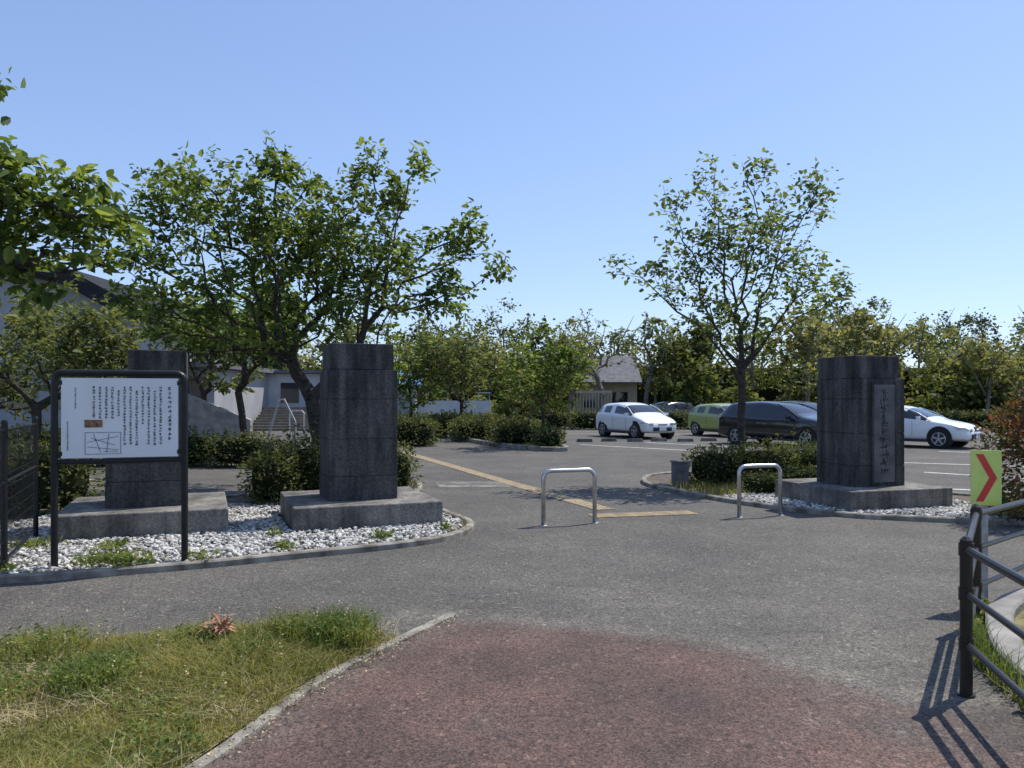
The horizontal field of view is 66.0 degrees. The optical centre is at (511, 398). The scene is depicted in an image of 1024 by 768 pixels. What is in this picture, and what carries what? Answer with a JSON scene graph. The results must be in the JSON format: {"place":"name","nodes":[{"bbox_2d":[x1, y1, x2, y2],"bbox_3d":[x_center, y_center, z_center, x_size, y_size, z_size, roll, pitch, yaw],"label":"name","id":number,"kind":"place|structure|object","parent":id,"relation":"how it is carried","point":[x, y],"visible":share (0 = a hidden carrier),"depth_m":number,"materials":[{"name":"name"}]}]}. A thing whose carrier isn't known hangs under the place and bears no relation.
{"place":"outdoors","nodes":[
{"label":"outdoors","id":0,"kind":"place"},
{"bbox_2d":[0,483,465,573],"bbox_3d":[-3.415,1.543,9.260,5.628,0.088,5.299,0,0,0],"label":"white gravel","id":1,"kind":"structure","parent":0,"point":[249,522],"depth_m":8.58,"materials":[{"name":"white gravel"}]},
{"bbox_2d":[0,416,38,570],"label":"fence","id":2,"kind":"object","parent":1,"relation":"in","point":[5,556],"visible":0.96,"depth_m":7.60,"materials":[{"name":"black metal"}]},
{"bbox_2d":[8,431,105,516],"bbox_3d":[-6.873,1.031,10.794,2.516,1.276,1.209,0,0,0],"label":"shrub","id":3,"kind":"object","parent":1,"relation":"on","point":[73,482],"visible":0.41,"depth_m":10.54,"materials":[{"name":"green plant"}]},
{"bbox_2d":[0,67,151,313],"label":"cherry tree","id":4,"kind":"object","parent":1,"relation":"on","point":[61,213],"visible":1,"depth_m":7.40,"materials":[{"name":"green plant"}]},
{"bbox_2d":[51,369,187,566],"bbox_3d":[-3.646,0.664,7.346,1.162,1.871,0.062,0,0,-18],"label":"information board","id":5,"kind":"object","parent":1,"relation":"on","point":[116,417],"visible":0.99,"depth_m":7.33,"materials":[{"name":"black paint"}]},
{"bbox_2d":[58,492,227,542],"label":"base slab","id":6,"kind":"structure","parent":1,"relation":"on","point":[89,518],"depth_m":8.90,"materials":[{"name":"concrete"}]},
{"bbox_2d":[105,350,187,508],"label":"column","id":7,"kind":"structure","parent":6,"relation":"on","point":[142,485],"depth_m":9.29,"materials":[{"name":"stone"}]},
{"bbox_2d":[0,519,468,573],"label":"gravel weeds","id":8,"kind":"object","parent":1,"relation":"on","point":[115,557],"visible":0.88,"depth_m":7.65,"materials":[{"name":"green plant"}]},
{"bbox_2d":[236,419,320,505],"bbox_3d":[-3.392,0.985,12.104,1.608,1.339,1.766,0,0,0],"label":"shrub","id":9,"kind":"object","parent":1,"relation":"on","point":[288,466],"visible":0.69,"depth_m":11.67,"materials":[{"name":"green plant"}]},
{"bbox_2d":[91,129,516,447],"bbox_3d":[-3.701,-1.598,13.770,6.464,6.319,4.609,0,0,31],"label":"cherry tree","id":10,"kind":"object","parent":1,"relation":"on","point":[258,235],"visible":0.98,"depth_m":13.74,"materials":[{"name":"green plant"}]},
{"bbox_2d":[280,486,442,532],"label":"base slab","id":11,"kind":"structure","parent":1,"relation":"on","point":[312,510],"depth_m":9.57,"materials":[{"name":"concrete"}]},
{"bbox_2d":[319,343,396,501],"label":"column","id":12,"kind":"structure","parent":11,"relation":"on","point":[358,421],"depth_m":9.92,"materials":[{"name":"stone"}]},
{"bbox_2d":[317,428,424,491],"bbox_3d":[-2.540,1.040,13.669,2.165,1.229,1.270,0,0,22],"label":"shrub","id":13,"kind":"object","parent":1,"relation":"on","point":[404,474],"visible":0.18,"depth_m":13.29,"materials":[{"name":"green plant"}]},
{"bbox_2d":[0,427,1023,767],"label":"asphalt pavement","id":14,"kind":"structure","parent":0,"point":[568,655],"depth_m":5.67,"materials":[{"name":"grey asphalt"}]},
{"bbox_2d":[0,288,109,421],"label":"garden tree","id":15,"kind":"object","parent":14,"relation":"on","point":[9,394],"visible":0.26,"depth_m":21.45,"materials":[{"name":"green plant"}]},
{"bbox_2d":[0,280,163,446],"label":"garden tree","id":16,"kind":"object","parent":14,"relation":"on","point":[75,352],"visible":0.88,"depth_m":17.06,"materials":[{"name":"green plant"}]},
{"bbox_2d":[0,275,272,431],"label":"walls","id":17,"kind":"structure","parent":14,"relation":"on","point":[5,308],"depth_m":32.00,"materials":[{"name":"grey paint"}]},
{"bbox_2d":[0,358,119,408],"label":"windows","id":18,"kind":"structure","parent":17,"relation":"attached to","point":[23,405],"depth_m":31.95,"materials":[{"name":"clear glass"}]},
{"bbox_2d":[0,255,269,346],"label":"roof","id":19,"kind":"structure","parent":17,"relation":"on","point":[91,285],"depth_m":31.20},
{"bbox_2d":[0,415,280,468],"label":"hedge","id":20,"kind":"object","parent":14,"relation":"on","point":[227,450],"visible":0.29,"depth_m":18.41,"materials":[{"name":"green plant"}]},
{"bbox_2d":[0,588,404,767],"bbox_3d":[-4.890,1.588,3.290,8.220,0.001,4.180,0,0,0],"label":"turf","id":21,"kind":"structure","parent":14,"relation":"on","point":[73,727],"depth_m":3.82,"materials":[{"name":"plant"}]},
{"bbox_2d":[197,611,236,637],"bbox_3d":[-1.859,1.465,4.999,0.270,0.270,0.249,0,0,0],"label":"dried weed","id":22,"kind":"object","parent":21,"relation":"on","point":[222,624],"visible":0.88,"depth_m":4.98,"materials":[{"name":"pink plant"}]},
{"bbox_2d":[159,302,265,400],"bbox_3d":[-10.674,-0.911,28.797,4.072,5.049,3.944,0,0,-27],"label":"garden tree","id":23,"kind":"object","parent":14,"relation":"on","point":[221,387],"visible":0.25,"depth_m":28.37,"materials":[{"name":"green plant"}]},
{"bbox_2d":[188,393,252,443],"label":"ramp wall","id":24,"kind":"structure","parent":14,"relation":"on","point":[203,415],"depth_m":28.00,"materials":[{"name":"concrete"}]},
{"bbox_2d":[0,480,473,583],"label":"gravel bed kerb","id":25,"kind":"structure","parent":14,"relation":"on","point":[467,528],"depth_m":7.61,"materials":[{"name":"concrete"}]},
{"bbox_2d":[162,273,321,437],"bbox_3d":[-7.077,-0.891,20.453,4.039,5.025,4.196,0,0,0],"label":"garden tree","id":26,"kind":"object","parent":14,"relation":"on","point":[242,358],"visible":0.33,"depth_m":20.24,"materials":[{"name":"green plant"}]},
{"bbox_2d":[188,368,319,422],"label":"walls","id":27,"kind":"structure","parent":14,"relation":"on","point":[267,392],"depth_m":41.94,"materials":[{"name":"white paint"}]},
{"bbox_2d":[188,377,298,402],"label":"windows","id":28,"kind":"structure","parent":27,"relation":"attached to","point":[289,392],"depth_m":43.95,"materials":[{"name":"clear glass"}]},
{"bbox_2d":[188,362,321,373],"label":"roof","id":29,"kind":"structure","parent":27,"relation":"on","point":[236,368],"depth_m":42.36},
{"bbox_2d":[253,407,309,430],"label":"stone steps","id":30,"kind":"structure","parent":14,"relation":"on","point":[263,420],"depth_m":40.90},
{"bbox_2d":[266,398,304,446],"bbox_3d":[-7.950,0.794,28.500,1.570,1.631,9.345,0,0,-8],"label":"handrail","id":31,"kind":"object","parent":14,"relation":"on","point":[289,410],"visible":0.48,"depth_m":23.98,"materials":[{"name":"silver metal"}]},
{"bbox_2d":[184,612,456,767],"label":"kerb","id":32,"kind":"object","parent":14,"relation":"on","point":[208,760],"depth_m":4.15,"materials":[{"name":"concrete"}]},
{"bbox_2d":[397,371,424,416],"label":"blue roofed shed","id":33,"kind":"structure","parent":14,"relation":"on","point":[407,405],"depth_m":44.00,"materials":[{"name":"blue metal"}]},
{"bbox_2d":[397,411,444,446],"bbox_3d":[-4.156,1.029,26.781,3.770,1.347,1.806,0,0,-12],"label":"hedge","id":34,"kind":"object","parent":14,"relation":"on","point":[406,429],"visible":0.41,"depth_m":26.58,"materials":[{"name":"green plant"}]},
{"bbox_2d":[386,330,456,421],"bbox_3d":[-4.692,-0.794,36.219,4.709,4.599,3.488,0,0,-32],"label":"young tree","id":35,"kind":"object","parent":14,"relation":"on","point":[407,386],"visible":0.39,"depth_m":35.67,"materials":[{"name":"green plant"}]},
{"bbox_2d":[397,410,502,422],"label":"hedge","id":36,"kind":"object","parent":14,"relation":"on","point":[425,414],"visible":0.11,"depth_m":41.80,"materials":[{"name":"green plant"}]},
{"bbox_2d":[435,481,513,487],"bbox_3d":[-0.725,1.596,14.771,1.452,0.001,1.015,0,0,-6],"label":"pavement patch","id":37,"kind":"object","parent":14,"relation":"on","point":[471,484],"visible":1,"depth_m":14.71,"materials":[{"name":"concrete"}]},
{"bbox_2d":[441,434,568,451],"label":"parking island kerb","id":38,"kind":"structure","parent":14,"relation":"on","point":[563,448],"depth_m":25.05,"materials":[{"name":"concrete"}]},
{"bbox_2d":[199,529,849,767],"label":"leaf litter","id":39,"kind":"object","parent":14,"relation":"on","point":[269,723],"visible":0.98,"depth_m":4.53,"materials":[{"name":"plant"}]},
{"bbox_2d":[402,450,696,516],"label":"tactile paving","id":40,"kind":"structure","parent":14,"relation":"on","point":[548,493],"depth_m":12.87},
{"bbox_2d":[89,442,1023,491],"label":"parking lines","id":41,"kind":"object","parent":14,"relation":"on","point":[745,447],"visible":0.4,"depth_m":19.50,"materials":[{"name":"paint"}]},
{"bbox_2d":[539,468,597,525],"bbox_3d":[0.731,1.241,10.052,0.800,0.717,0.100,0,0,-17],"label":"hoop barrier","id":42,"kind":"object","parent":14,"relation":"on","point":[543,488],"visible":1,"depth_m":10.01,"materials":[{"name":"silver metal"}]},
{"bbox_2d":[596,402,676,438],"bbox_3d":[5.152,0.882,32.994,2.100,1.486,4.086,0,0,-24],"label":"parked hatchback","id":43,"kind":"object","parent":14,"relation":"on","point":[634,420],"visible":1,"depth_m":32.15,"materials":[{"name":"white paint"}]},
{"bbox_2d":[576,438,729,441],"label":"wheel stops","id":44,"kind":"object","parent":14,"relation":"on","point":[652,439],"visible":0.9,"depth_m":29.55,"materials":[{"name":"concrete"}]},
{"bbox_2d":[687,403,730,434],"bbox_3d":[9.302,0.904,33.994,2.037,1.441,3.963,0,0,-22],"label":"parked compact car","id":45,"kind":"object","parent":14,"relation":"on","point":[701,418],"visible":0.35,"depth_m":34.24,"materials":[{"name":"green paint"}]},
{"bbox_2d":[736,463,783,517],"bbox_3d":[3.378,1.241,10.738,0.740,0.717,0.100,0,0,-16],"label":"hoop barrier","id":46,"kind":"object","parent":14,"relation":"on","point":[744,466],"visible":1,"depth_m":10.71,"materials":[{"name":"silver metal"}]},
{"bbox_2d":[718,401,817,446],"bbox_3d":[9.453,0.850,27.295,2.100,1.550,4.686,0,0,-34],"label":"parked station wagon","id":47,"kind":"object","parent":14,"relation":"on","point":[763,419],"visible":0.6,"depth_m":26.88,"materials":[{"name":"black paint"}]},
{"bbox_2d":[524,407,1017,429],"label":"hedge","id":48,"kind":"object","parent":14,"relation":"on","point":[585,420],"visible":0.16,"depth_m":41.65,"materials":[{"name":"green plant"}]},
{"bbox_2d":[780,401,816,410],"bbox_3d":[12.303,0.850,32.995,2.100,1.550,4.686,0,0,-28],"label":"parked station wagon","id":49,"kind":"object","parent":14,"relation":"on","point":[812,404],"visible":0.02,"depth_m":32.72,"materials":[{"name":"grey paint"}]},
{"bbox_2d":[641,471,1023,525],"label":"planting bed kerb","id":50,"kind":"structure","parent":14,"relation":"on","point":[923,518],"depth_m":10.82,"materials":[{"name":"concrete"}]},
{"bbox_2d":[904,405,984,448],"bbox_3d":[13.404,0.914,26.995,2.100,1.421,4.686,0,0,-42],"label":"parked sedan","id":51,"kind":"object","parent":14,"relation":"on","point":[936,431],"visible":0.43,"depth_m":25.59,"materials":[{"name":"white paint"}]},
{"bbox_2d":[970,450,1001,602],"bbox_3d":[3.706,1.000,6.172,0.215,1.200,0.062,0,0,14],"label":"chevron sign","id":52,"kind":"object","parent":14,"relation":"on","point":[985,478],"visible":0.84,"depth_m":6.15,"materials":[{"name":"metal"}]},
{"bbox_2d":[957,499,1023,700],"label":"pedestrian guardrail","id":53,"kind":"object","parent":14,"relation":"on","point":[972,556],"visible":0.94,"depth_m":4.22,"materials":[{"name":"black metal"}]},
{"bbox_2d":[0,0,1023,367],"label":"sky","id":54,"kind":"structure","parent":0,"point":[564,120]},
{"bbox_2d":[472,438,560,446],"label":"parking island turf","id":55,"kind":"structure","parent":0,"point":[516,443],"depth_m":26.16,"materials":[{"name":"green plant"}]},
{"bbox_2d":[399,326,493,412],"bbox_3d":[-2.779,-0.831,33.955,4.523,4.671,3.028,0,0,37],"label":"young tree","id":56,"kind":"object","parent":55,"relation":"on","point":[445,360],"visible":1,"depth_m":33.47,"materials":[{"name":"green plant"}]},
{"bbox_2d":[426,408,567,446],"bbox_3d":[-1.015,1.046,29.841,3.356,1.384,11.282,0,0,-22],"label":"hedge","id":57,"kind":"object","parent":55,"relation":"on","point":[503,429],"visible":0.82,"depth_m":27.18,"materials":[{"name":"green plant"}]},
{"bbox_2d":[485,322,595,431],"bbox_3d":[0.976,-0.527,25.951,3.695,4.075,3.202,0,0,0],"label":"young tree","id":58,"kind":"object","parent":55,"relation":"on","point":[546,377],"visible":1,"depth_m":25.91,"materials":[{"name":"green plant"}]},
{"bbox_2d":[572,383,636,412],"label":"walls","id":59,"kind":"structure","parent":0,"point":[630,389],"depth_m":58.00,"materials":[{"name":"beige paint"}]},
{"bbox_2d":[565,356,641,382],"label":"roof","id":60,"kind":"structure","parent":59,"relation":"on","point":[623,372],"depth_m":58.71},
{"bbox_2d":[584,392,627,406],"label":"windows","id":61,"kind":"structure","parent":59,"relation":"attached to","point":[618,397],"depth_m":57.94,"materials":[{"name":"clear glass"}]},
{"bbox_2d":[647,474,1023,515],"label":"planting bed soil","id":62,"kind":"structure","parent":0,"point":[664,479],"depth_m":14.30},
{"bbox_2d":[670,460,689,485],"bbox_3d":[3.050,1.345,14.300,0.320,0.450,0.240,0,0,0],"label":"utility box","id":63,"kind":"object","parent":62,"relation":"on","point":[680,469],"visible":0.9,"depth_m":14.20,"materials":[{"name":"metal"}]},
{"bbox_2d":[599,147,860,453],"bbox_3d":[4.189,-1.595,14.869,5.066,6.250,2.691,0,0,0],"label":"cherry tree","id":64,"kind":"object","parent":62,"relation":"on","point":[741,363],"visible":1,"depth_m":14.89,"materials":[{"name":"green plant"}]},
{"bbox_2d":[681,427,816,485],"bbox_3d":[5.053,1.106,14.733,3.963,1.111,1.506,0,0,-10],"label":"hedge","id":65,"kind":"object","parent":62,"relation":"on","point":[712,464],"visible":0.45,"depth_m":14.30,"materials":[{"name":"green plant"}]},
{"bbox_2d":[734,463,816,493],"bbox_3d":[4.592,1.364,13.310,2.006,0.556,0.907,0,0,-25],"label":"hedge","id":66,"kind":"object","parent":62,"relation":"on","point":[757,484],"visible":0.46,"depth_m":12.97,"materials":[{"name":"green plant"}]},
{"bbox_2d":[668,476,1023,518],"bbox_3d":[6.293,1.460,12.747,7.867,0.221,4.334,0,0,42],"label":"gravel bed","id":67,"kind":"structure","parent":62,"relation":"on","point":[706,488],"depth_m":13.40,"materials":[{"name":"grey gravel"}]},
{"bbox_2d":[775,478,952,511],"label":"base slab","id":68,"kind":"structure","parent":62,"relation":"on","point":[850,498],"depth_m":11.18,"materials":[{"name":"concrete"}]},
{"bbox_2d":[817,355,904,486],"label":"column","id":69,"kind":"structure","parent":68,"relation":"on","point":[844,427],"depth_m":11.56,"materials":[{"name":"stone"}]},
{"bbox_2d":[871,382,896,484],"bbox_3d":[5.417,0.500,11.467,0.440,1.480,0.029,0,0,-16],"label":"inscription plate","id":70,"kind":"object","parent":69,"relation":"attached to","point":[883,433],"visible":1,"depth_m":11.46,"materials":[{"name":"stone"}]},
{"bbox_2d":[723,492,1019,518],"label":"white gravel","id":71,"kind":"structure","parent":62,"relation":"on","point":[959,509],"depth_m":11.02,"materials":[{"name":"white gravel"}]},
{"bbox_2d":[969,375,1023,525],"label":"shrub","id":72,"kind":"object","parent":62,"relation":"on","point":[1013,428],"visible":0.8,"depth_m":10.25,"materials":[{"name":"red plant"}]},
{"bbox_2d":[1014,611,1023,643],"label":"verge soil","id":73,"kind":"structure","parent":0,"point":[1018,622],"depth_m":5.49,"materials":[{"name":"beige soil"}]},
{"bbox_2d":[946,596,1023,713],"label":"verge grass","id":74,"kind":"structure","parent":73,"relation":"on","point":[982,643],"depth_m":4.56,"materials":[{"name":"green plant"}]},
{"bbox_2d":[985,587,1023,683],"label":"verge kerb","id":75,"kind":"structure","parent":73,"relation":"on","point":[1011,639],"depth_m":5.08,"materials":[{"name":"concrete"}]},
{"label":"ground","id":76,"kind":"structure","parent":0,"visible":0},
{"bbox_2d":[417,393,490,420],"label":"retaining wall","id":77,"kind":"structure","parent":76,"relation":"on","point":[447,405],"depth_m":45.00,"materials":[{"name":"concrete"}]},
{"bbox_2d":[545,314,600,426],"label":"bare tree","id":78,"kind":"object","parent":76,"relation":"on","point":[572,394],"visible":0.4,"depth_m":44.52,"materials":[{"name":"plant"}]},
{"bbox_2d":[574,390,611,413],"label":"slat fence","id":79,"kind":"object","parent":76,"relation":"on","point":[592,391],"visible":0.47,"depth_m":46.00,"materials":[{"name":"grey wood"}]},
{"bbox_2d":[571,308,635,408],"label":"bare tree","id":80,"kind":"object","parent":76,"relation":"on","point":[598,380],"visible":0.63,"depth_m":49.04,"materials":[{"name":"plant"}]},
{"bbox_2d":[254,283,1023,412],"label":"distant trees","id":81,"kind":"object","parent":76,"relation":"on","point":[853,334],"visible":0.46,"depth_m":51.06,"materials":[{"name":"green plant"}]},
{"bbox_2d":[623,311,689,404],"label":"bare tree","id":82,"kind":"object","parent":76,"relation":"on","point":[657,336],"visible":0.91,"depth_m":49.69,"materials":[{"name":"plant"}]},
{"bbox_2d":[303,356,1023,424],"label":"undergrowth","id":83,"kind":"object","parent":76,"relation":"on","point":[717,391],"visible":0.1,"depth_m":47.97,"materials":[{"name":"green plant"}]},
{"bbox_2d":[649,401,694,425],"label":"parked hatchback","id":84,"kind":"object","parent":76,"relation":"on","point":[673,405],"visible":0.22,"depth_m":45.62,"materials":[{"name":"grey paint"}]}
]}

